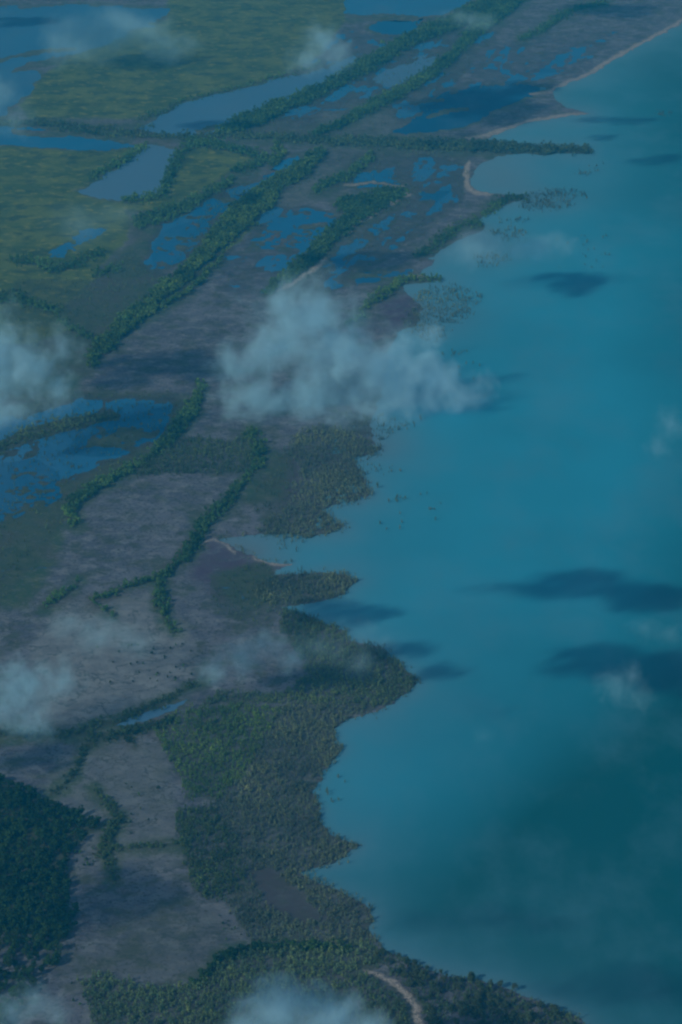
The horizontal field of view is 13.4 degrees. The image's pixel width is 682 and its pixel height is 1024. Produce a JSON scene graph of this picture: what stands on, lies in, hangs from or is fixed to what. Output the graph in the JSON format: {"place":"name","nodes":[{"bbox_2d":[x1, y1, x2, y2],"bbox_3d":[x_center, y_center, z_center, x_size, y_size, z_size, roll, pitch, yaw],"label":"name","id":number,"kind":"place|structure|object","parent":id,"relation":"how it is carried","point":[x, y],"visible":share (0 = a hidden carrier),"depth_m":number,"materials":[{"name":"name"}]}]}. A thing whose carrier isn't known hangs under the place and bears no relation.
{"place":"outdoors","nodes":[
{"label":"outdoors","id":0,"kind":"place"},
{"bbox_2d":[0,458,62,521],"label":"pond","id":1,"kind":"structure","parent":0,"point":[21,481],"depth_m":3816.18,"materials":[{"name":"liquid"}]},
{"bbox_2d":[0,126,135,150],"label":"pond","id":2,"kind":"structure","parent":0,"point":[68,142],"depth_m":5709.39,"materials":[{"name":"liquid"}]},
{"bbox_2d":[48,228,106,257],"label":"pond","id":3,"kind":"structure","parent":0,"point":[80,239],"depth_m":5003.32,"materials":[{"name":"liquid"}]},
{"bbox_2d":[0,4,169,115],"bbox_3d":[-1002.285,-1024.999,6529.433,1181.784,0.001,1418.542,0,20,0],"label":"pond","id":4,"kind":"structure","parent":0,"point":[81,28],"depth_m":6808.95,"materials":[{"name":"liquid"}]},
{"bbox_2d":[61,405,172,456],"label":"pond","id":5,"kind":"structure","parent":0,"point":[96,451],"depth_m":4023.55,"materials":[{"name":"liquid"}]},
{"bbox_2d":[78,144,175,200],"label":"pond","id":6,"kind":"structure","parent":0,"point":[145,172],"depth_m":5432.76,"materials":[{"name":"liquid"}]},
{"bbox_2d":[117,699,186,725],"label":"pond","id":7,"kind":"structure","parent":0,"point":[146,716],"depth_m":3116.19,"materials":[{"name":"liquid"}]},
{"bbox_2d":[151,168,274,268],"bbox_3d":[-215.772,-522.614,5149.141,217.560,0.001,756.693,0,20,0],"label":"pond","id":8,"kind":"structure","parent":0,"point":[174,232],"depth_m":5054.88,"materials":[{"name":"liquid"}]},
{"bbox_2d":[140,53,362,134],"bbox_3d":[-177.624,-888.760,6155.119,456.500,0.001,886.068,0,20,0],"label":"pond","id":9,"kind":"structure","parent":0,"point":[200,114],"depth_m":6052.82,"materials":[{"name":"liquid"}]},
{"bbox_2d":[273,156,298,169],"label":"pond","id":10,"kind":"structure","parent":0,"point":[282,164],"depth_m":5540.13,"materials":[{"name":"liquid"}]},
{"bbox_2d":[252,209,335,250],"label":"pond","id":11,"kind":"structure","parent":0,"point":[285,225],"depth_m":5081.06,"materials":[{"name":"liquid"}]},
{"bbox_2d":[0,27,614,597],"bbox_3d":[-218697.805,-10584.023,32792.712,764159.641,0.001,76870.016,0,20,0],"label":"marsh water","id":12,"kind":"structure","parent":0,"point":[60,463],"depth_m":4878.99,"materials":[{"name":"blue liquid"}]},
{"bbox_2d":[0,0,681,1023],"bbox_3d":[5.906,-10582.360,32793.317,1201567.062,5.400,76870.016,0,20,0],"label":"ground","id":13,"kind":"structure","parent":0,"point":[282,364],"depth_m":4010.45,"materials":[{"name":"green plant"}]},
{"bbox_2d":[0,1002,6,1010],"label":"tree","id":14,"kind":"object","parent":13,"relation":"on","point":[2,1006],"visible":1,"depth_m":2515.78,"materials":[{"name":"green plant"}]},
{"bbox_2d":[0,1016,7,1023],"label":"tree","id":15,"kind":"object","parent":13,"relation":"on","point":[3,1020],"visible":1,"depth_m":2491.04,"materials":[{"name":"green plant"}]},
{"bbox_2d":[3,948,14,957],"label":"tree","id":16,"kind":"object","parent":13,"relation":"on","point":[10,953],"visible":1,"depth_m":2601.72,"materials":[{"name":"green plant"}]},
{"bbox_2d":[4,958,13,969],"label":"tree","id":17,"kind":"object","parent":13,"relation":"on","point":[9,962],"visible":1,"depth_m":2584.93,"materials":[{"name":"green plant"}]},
{"bbox_2d":[11,971,16,980],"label":"tree","id":18,"kind":"object","parent":13,"relation":"on","point":[14,975],"visible":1,"depth_m":2565.40,"materials":[{"name":"green plant"}]},
{"bbox_2d":[8,986,20,999],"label":"tree","id":19,"kind":"object","parent":13,"relation":"on","point":[13,990],"visible":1,"depth_m":2535.26,"materials":[{"name":"green plant"}]},
{"bbox_2d":[14,965,20,971],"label":"tree","id":20,"kind":"object","parent":13,"relation":"on","point":[17,968],"visible":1,"depth_m":2578.37,"materials":[{"name":"green plant"}]},
{"bbox_2d":[16,971,23,981],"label":"tree","id":21,"kind":"object","parent":13,"relation":"on","point":[20,975],"visible":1,"depth_m":2564.65,"materials":[{"name":"green plant"}]},
{"bbox_2d":[21,947,27,956],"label":"tree","id":22,"kind":"object","parent":13,"relation":"on","point":[24,950],"visible":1,"depth_m":2608.42,"materials":[{"name":"green plant"}]},
{"bbox_2d":[22,987,27,998],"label":"tree","id":23,"kind":"object","parent":13,"relation":"on","point":[25,990],"visible":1,"depth_m":2538.85,"materials":[{"name":"green plant"}]},
{"bbox_2d":[26,966,33,975],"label":"tree","id":24,"kind":"object","parent":13,"relation":"on","point":[28,969],"visible":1,"depth_m":2569.93,"materials":[{"name":"green plant"}]},
{"bbox_2d":[26,951,33,961],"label":"tree","id":25,"kind":"object","parent":13,"relation":"on","point":[29,955],"visible":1,"depth_m":2599.07,"materials":[{"name":"green plant"}]},
{"bbox_2d":[29,977,37,984],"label":"tree","id":26,"kind":"object","parent":13,"relation":"on","point":[34,979],"visible":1,"depth_m":2556.53,"materials":[{"name":"green plant"}]},
{"bbox_2d":[35,933,42,946],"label":"tree","id":27,"kind":"object","parent":13,"relation":"on","point":[38,938],"visible":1,"depth_m":2623.31,"materials":[{"name":"green plant"}]},
{"bbox_2d":[34,932,45,942],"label":"tree","id":28,"kind":"object","parent":13,"relation":"on","point":[42,937],"visible":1,"depth_m":2623.65,"materials":[{"name":"green plant"}]},
{"bbox_2d":[38,965,44,973],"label":"tree","id":29,"kind":"object","parent":13,"relation":"on","point":[41,968],"visible":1,"depth_m":2579.02,"materials":[{"name":"green plant"}]},
{"bbox_2d":[42,954,51,963],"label":"tree","id":30,"kind":"object","parent":13,"relation":"on","point":[47,959],"visible":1,"depth_m":2589.99,"materials":[{"name":"green plant"}]},
{"bbox_2d":[0,773,101,935],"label":"wood","id":31,"kind":"object","parent":13,"relation":"on","point":[8,829],"visible":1,"depth_m":2780.36,"materials":[{"name":"green plant"}]},
{"bbox_2d":[49,954,59,966],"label":"tree","id":32,"kind":"object","parent":13,"relation":"on","point":[55,957],"visible":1,"depth_m":2590.58,"materials":[{"name":"green plant"}]},
{"bbox_2d":[54,949,61,958],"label":"tree","id":33,"kind":"object","parent":13,"relation":"on","point":[57,952],"visible":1,"depth_m":2602.92,"materials":[{"name":"green plant"}]},
{"bbox_2d":[0,409,119,454],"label":"thicket","id":34,"kind":"object","parent":13,"relation":"on","point":[70,422],"visible":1,"depth_m":4034.92,"materials":[{"name":"green plant"}]},
{"bbox_2d":[42,575,79,606],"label":"tree belt","id":35,"kind":"object","parent":13,"relation":"on","point":[49,600],"visible":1,"depth_m":3433.82,"materials":[{"name":"green plant"}]},
{"bbox_2d":[57,931,65,941],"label":"tree","id":36,"kind":"object","parent":13,"relation":"on","point":[60,935],"visible":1,"depth_m":2635.26,"materials":[{"name":"green plant"}]},
{"bbox_2d":[0,246,123,353],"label":"thicket","id":37,"kind":"object","parent":13,"relation":"on","point":[44,306],"visible":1,"depth_m":4788.60,"materials":[{"name":"green plant"}]},
{"bbox_2d":[0,715,175,793],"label":"tree belt","id":38,"kind":"object","parent":13,"relation":"on","point":[146,725],"visible":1,"depth_m":3062.79,"materials":[{"name":"green plant"}]},
{"bbox_2d":[0,386,186,596],"bbox_3d":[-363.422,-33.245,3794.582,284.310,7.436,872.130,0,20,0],"label":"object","id":39,"kind":"object","parent":13,"relation":"on","point":[24,467],"visible":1,"depth_m":3938.44,"materials":[{"name":"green plant"}]},
{"bbox_2d":[35,115,154,131],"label":"tree belt","id":40,"kind":"object","parent":13,"relation":"on","point":[97,126],"visible":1,"depth_m":5836.16,"materials":[{"name":"green plant"}]},
{"bbox_2d":[87,140,149,182],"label":"tree belt","id":41,"kind":"object","parent":13,"relation":"on","point":[115,163],"visible":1,"depth_m":5536.62,"materials":[{"name":"green plant"}]},
{"bbox_2d":[2,181,250,375],"bbox_3d":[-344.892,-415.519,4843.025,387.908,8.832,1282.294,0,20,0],"label":"scrub","id":42,"kind":"object","parent":13,"relation":"on","point":[15,329],"visible":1,"depth_m":4646.18,"materials":[{"name":"green plant"}]},
{"bbox_2d":[61,377,208,526],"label":"tree belt","id":43,"kind":"object","parent":13,"relation":"on","point":[92,487],"visible":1,"depth_m":3894.32,"materials":[{"name":"green plant"}]},
{"bbox_2d":[93,783,186,883],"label":"tree belt","id":44,"kind":"object","parent":13,"relation":"on","point":[102,844],"visible":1,"depth_m":2824.33,"materials":[{"name":"green plant"}]},
{"bbox_2d":[78,676,210,729],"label":"thicket","id":45,"kind":"object","parent":13,"relation":"on","point":[127,715],"visible":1,"depth_m":3123.36,"materials":[{"name":"green plant"}]},
{"bbox_2d":[89,425,267,632],"bbox_3d":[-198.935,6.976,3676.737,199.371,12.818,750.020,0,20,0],"label":"tree belt","id":46,"kind":"object","parent":13,"relation":"on","point":[236,487],"visible":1,"depth_m":3601.82,"materials":[{"name":"green plant"}]},
{"bbox_2d":[121,135,268,230],"bbox_3d":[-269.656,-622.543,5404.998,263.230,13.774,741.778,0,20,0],"label":"tree belt","id":47,"kind":"object","parent":13,"relation":"on","point":[166,208],"visible":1,"depth_m":5353.37,"materials":[{"name":"green plant"}]},
{"bbox_2d":[135,428,257,478],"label":"wood","id":48,"kind":"object","parent":13,"relation":"on","point":[184,456],"visible":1,"depth_m":3909.58,"materials":[{"name":"green plant"}]},
{"bbox_2d":[82,145,326,366],"bbox_3d":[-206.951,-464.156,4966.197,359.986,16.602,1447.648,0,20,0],"label":"tree belt","id":49,"kind":"object","parent":13,"relation":"on","point":[255,198],"visible":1,"depth_m":4930.09,"materials":[{"name":"green plant"}]},
{"bbox_2d":[174,800,249,901],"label":"wood","id":50,"kind":"object","parent":13,"relation":"on","point":[223,855],"visible":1,"depth_m":2799.25,"materials":[{"name":"green plant"}]},
{"bbox_2d":[152,699,280,801],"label":"wood","id":51,"kind":"object","parent":13,"relation":"on","point":[216,749],"visible":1,"depth_m":3041.45,"materials":[{"name":"green plant"}]},
{"bbox_2d":[136,59,322,120],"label":"tree belt","id":52,"kind":"object","parent":13,"relation":"on","point":[173,107],"visible":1,"depth_m":6163.34,"materials":[{"name":"green plant"}]},
{"bbox_2d":[0,117,480,152],"bbox_3d":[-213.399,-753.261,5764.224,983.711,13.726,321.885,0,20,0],"label":"tree belt","id":53,"kind":"object","parent":13,"relation":"on","point":[382,141],"visible":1,"depth_m":5733.67,"materials":[{"name":"green plant"}]},
{"bbox_2d":[76,937,409,1023],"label":"wood","id":54,"kind":"object","parent":13,"relation":"on","point":[343,999],"visible":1,"depth_m":2541.72,"materials":[{"name":"green plant"}]},
{"bbox_2d":[211,445,300,625],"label":"scrub","id":55,"kind":"object","parent":13,"relation":"on","point":[262,557],"visible":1,"depth_m":3499.54,"materials":[{"name":"green plant"}]},
{"bbox_2d":[187,937,351,984],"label":"tree belt","id":56,"kind":"object","parent":13,"relation":"on","point":[232,951],"visible":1,"depth_m":2619.30,"materials":[{"name":"green plant"}]},
{"bbox_2d":[268,138,286,165],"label":"tree belt","id":57,"kind":"object","parent":13,"relation":"on","point":[275,159],"visible":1,"depth_m":5592.29,"materials":[{"name":"green plant"}]},
{"bbox_2d":[214,700,379,944],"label":"wood","id":58,"kind":"object","parent":13,"relation":"on","point":[319,708],"visible":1,"depth_m":2863.17,"materials":[{"name":"green plant"}]},
{"bbox_2d":[253,567,356,605],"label":"wood","id":59,"kind":"object","parent":13,"relation":"on","point":[285,590],"visible":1,"depth_m":3457.38,"materials":[{"name":"green plant"}]},
{"bbox_2d":[202,606,420,709],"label":"wood","id":60,"kind":"object","parent":13,"relation":"on","point":[333,657],"visible":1,"depth_m":3217.54,"materials":[{"name":"green plant"}]},
{"bbox_2d":[255,422,381,537],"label":"wood","id":61,"kind":"object","parent":13,"relation":"on","point":[342,491],"visible":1,"depth_m":3820.23,"materials":[{"name":"green plant"}]},
{"bbox_2d":[261,183,409,294],"bbox_3d":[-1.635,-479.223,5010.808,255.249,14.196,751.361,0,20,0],"label":"tree belt","id":62,"kind":"object","parent":13,"relation":"on","point":[377,203],"visible":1,"depth_m":5089.17,"materials":[{"name":"green plant"}]},
{"bbox_2d":[311,148,375,193],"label":"tree belt","id":63,"kind":"object","parent":13,"relation":"on","point":[341,176],"visible":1,"depth_m":5430.69,"materials":[{"name":"green plant"}]},
{"bbox_2d":[216,31,497,300],"bbox_3d":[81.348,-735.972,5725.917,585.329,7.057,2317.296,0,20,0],"label":"scrub","id":64,"kind":"object","parent":13,"relation":"on","point":[379,161],"visible":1,"depth_m":5525.47,"materials":[{"name":"green plant"}]},
{"bbox_2d":[214,0,527,135],"bbox_3d":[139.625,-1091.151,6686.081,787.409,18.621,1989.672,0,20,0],"label":"tree belt","id":65,"kind":"object","parent":13,"relation":"on","point":[368,63],"visible":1,"depth_m":6439.15,"materials":[{"name":"green plant"}]},
{"bbox_2d":[379,947,386,956],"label":"tree","id":66,"kind":"object","parent":13,"relation":"on","point":[383,950],"visible":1,"depth_m":2609.31,"materials":[{"name":"green plant"}]},
{"bbox_2d":[344,272,442,327],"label":"tree belt","id":67,"kind":"object","parent":13,"relation":"on","point":[393,286],"visible":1,"depth_m":4686.71,"materials":[{"name":"green plant"}]},
{"bbox_2d":[396,967,402,976],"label":"tree","id":68,"kind":"object","parent":13,"relation":"on","point":[399,971],"visible":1,"depth_m":2576.09,"materials":[{"name":"green plant"}]},
{"bbox_2d":[398,963,406,971],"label":"tree","id":69,"kind":"object","parent":13,"relation":"on","point":[404,969],"visible":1,"depth_m":2578.46,"materials":[{"name":"green plant"}]},
{"bbox_2d":[403,956,410,963],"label":"tree","id":70,"kind":"object","parent":13,"relation":"on","point":[406,959],"visible":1,"depth_m":2592.16,"materials":[{"name":"green plant"}]},
{"bbox_2d":[405,979,412,989],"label":"tree","id":71,"kind":"object","parent":13,"relation":"on","point":[409,983],"visible":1,"depth_m":2553.02,"materials":[{"name":"green plant"}]},
{"bbox_2d":[308,0,517,134],"bbox_3d":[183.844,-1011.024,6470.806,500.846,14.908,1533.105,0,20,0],"label":"tree belt","id":72,"kind":"object","parent":13,"relation":"on","point":[445,59],"visible":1,"depth_m":6289.16,"materials":[{"name":"green plant"}]},
{"bbox_2d":[410,970,418,977],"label":"tree","id":73,"kind":"object","parent":13,"relation":"on","point":[414,973],"visible":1,"depth_m":2567.15,"materials":[{"name":"green plant"}]},
{"bbox_2d":[418,969,427,979],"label":"tree","id":74,"kind":"object","parent":13,"relation":"on","point":[422,975],"visible":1,"depth_m":2565.91,"materials":[{"name":"green plant"}]},
{"bbox_2d":[452,1017,459,1023],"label":"tree","id":75,"kind":"object","parent":13,"relation":"on","point":[456,1020],"visible":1,"depth_m":2489.27,"materials":[{"name":"green plant"}]},
{"bbox_2d":[460,1004,469,1016],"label":"tree","id":76,"kind":"object","parent":13,"relation":"on","point":[465,1008],"visible":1,"depth_m":2507.45,"materials":[{"name":"green plant"}]},
{"bbox_2d":[412,191,528,256],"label":"tree belt","id":77,"kind":"object","parent":13,"relation":"on","point":[499,202],"visible":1,"depth_m":5085.26,"materials":[{"name":"green plant"}]},
{"bbox_2d":[468,971,473,983],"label":"tree","id":78,"kind":"object","parent":13,"relation":"on","point":[470,976],"visible":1,"depth_m":2562.65,"materials":[{"name":"green plant"}]},
{"bbox_2d":[474,991,481,999],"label":"tree","id":79,"kind":"object","parent":13,"relation":"on","point":[477,994],"visible":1,"depth_m":2533.21,"materials":[{"name":"green plant"}]},
{"bbox_2d":[373,947,585,1023],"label":"wood","id":80,"kind":"object","parent":13,"relation":"on","point":[438,1013],"visible":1,"depth_m":2532.82,"materials":[{"name":"green plant"}]},
{"bbox_2d":[487,991,493,999],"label":"tree","id":81,"kind":"object","parent":13,"relation":"on","point":[489,996],"visible":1,"depth_m":2531.07,"materials":[{"name":"green plant"}]},
{"bbox_2d":[524,1010,532,1020],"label":"tree","id":82,"kind":"object","parent":13,"relation":"on","point":[528,1017],"visible":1,"depth_m":2496.57,"materials":[{"name":"green plant"}]},
{"bbox_2d":[467,137,593,155],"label":"tree belt","id":83,"kind":"object","parent":13,"relation":"on","point":[545,148],"visible":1,"depth_m":5646.18,"materials":[{"name":"green plant"}]},
{"bbox_2d":[537,1001,542,1009],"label":"tree","id":84,"kind":"object","parent":13,"relation":"on","point":[540,1004],"visible":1,"depth_m":2519.95,"materials":[{"name":"green plant"}]},
{"bbox_2d":[543,1008,549,1015],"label":"tree","id":85,"kind":"object","parent":13,"relation":"on","point":[545,1010],"visible":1,"depth_m":2510.99,"materials":[{"name":"green plant"}]},
{"bbox_2d":[551,1004,559,1009],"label":"tree","id":86,"kind":"object","parent":13,"relation":"on","point":[554,1006],"visible":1,"depth_m":2514.26,"materials":[{"name":"green plant"}]},
{"bbox_2d":[517,0,608,40],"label":"tree belt","id":87,"kind":"object","parent":13,"relation":"on","point":[557,17],"visible":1,"depth_m":6963.76,"materials":[{"name":"green plant"}]},
{"bbox_2d":[323,218,393,266],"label":"pond","id":88,"kind":"structure","parent":0,"point":[341,253],"depth_m":4959.07,"materials":[{"name":"liquid"}]},
{"bbox_2d":[353,170,399,187],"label":"pond","id":89,"kind":"structure","parent":0,"point":[380,176],"depth_m":5432.76,"materials":[{"name":"liquid"}]},
{"bbox_2d":[355,269,411,282],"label":"pond","id":90,"kind":"structure","parent":0,"point":[371,280],"depth_m":4775.03,"materials":[{"name":"liquid"}]},
{"bbox_2d":[369,19,422,37],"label":"pond","id":91,"kind":"structure","parent":0,"point":[389,27],"depth_m":6856.54,"materials":[{"name":"liquid"}]},
{"bbox_2d":[373,55,435,86],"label":"pond","id":92,"kind":"structure","parent":0,"point":[398,71],"depth_m":6356.76,"materials":[{"name":"liquid"}]},
{"bbox_2d":[343,0,469,21],"bbox_3d":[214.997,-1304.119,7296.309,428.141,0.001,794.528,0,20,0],"label":"pond","id":93,"kind":"structure","parent":0,"point":[419,8],"depth_m":7117.69,"materials":[{"name":"liquid"}]},
{"bbox_2d":[419,190,450,202],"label":"pond","id":94,"kind":"structure","parent":0,"point":[439,195],"depth_m":5300.67,"materials":[{"name":"liquid"}]},
{"bbox_2d":[218,24,681,1023],"bbox_3d":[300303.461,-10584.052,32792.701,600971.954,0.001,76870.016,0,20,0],"label":"lake","id":95,"kind":"structure","parent":0,"point":[506,808],"depth_m":3474.86,"materials":[{"name":"liquid"}]},
{"bbox_2d":[258,524,303,551],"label":"reed bed","id":96,"kind":"object","parent":95,"relation":"in","point":[285,537],"visible":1,"depth_m":3611.05,"materials":[{"name":"green plant"}]},
{"bbox_2d":[217,434,428,967],"bbox_3d":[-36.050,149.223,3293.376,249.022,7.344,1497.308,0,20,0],"label":"reed fringe","id":97,"kind":"object","parent":95,"relation":"in","point":[242,534],"visible":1,"depth_m":3392.51,"materials":[{"name":"green plant"}]},
{"bbox_2d":[291,411,421,472],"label":"reed bed","id":98,"kind":"object","parent":95,"relation":"in","point":[370,434],"visible":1,"depth_m":4026.20,"materials":[{"name":"green plant"}]},
{"bbox_2d":[401,282,482,341],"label":"reed bed","id":99,"kind":"object","parent":95,"relation":"in","point":[439,310],"visible":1,"depth_m":4583.71,"materials":[{"name":"green plant"}]},
{"bbox_2d":[473,216,528,266],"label":"reed bed","id":100,"kind":"object","parent":95,"relation":"in","point":[519,218],"visible":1,"depth_m":5011.72,"materials":[{"name":"green plant"}]},
{"bbox_2d":[518,187,587,212],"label":"reed bed","id":101,"kind":"object","parent":95,"relation":"in","point":[544,199],"visible":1,"depth_m":5265.86,"materials":[{"name":"green plant"}]},
{"bbox_2d":[578,110,671,174],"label":"reed bed","id":102,"kind":"object","parent":95,"relation":"in","point":[603,161],"visible":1,"depth_m":5477.42,"materials":[{"name":"green plant"}]},
{"bbox_2d":[393,80,539,134],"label":"pond","id":103,"kind":"structure","parent":0,"point":[479,102],"depth_m":6034.21,"materials":[{"name":"liquid"}]}
]}

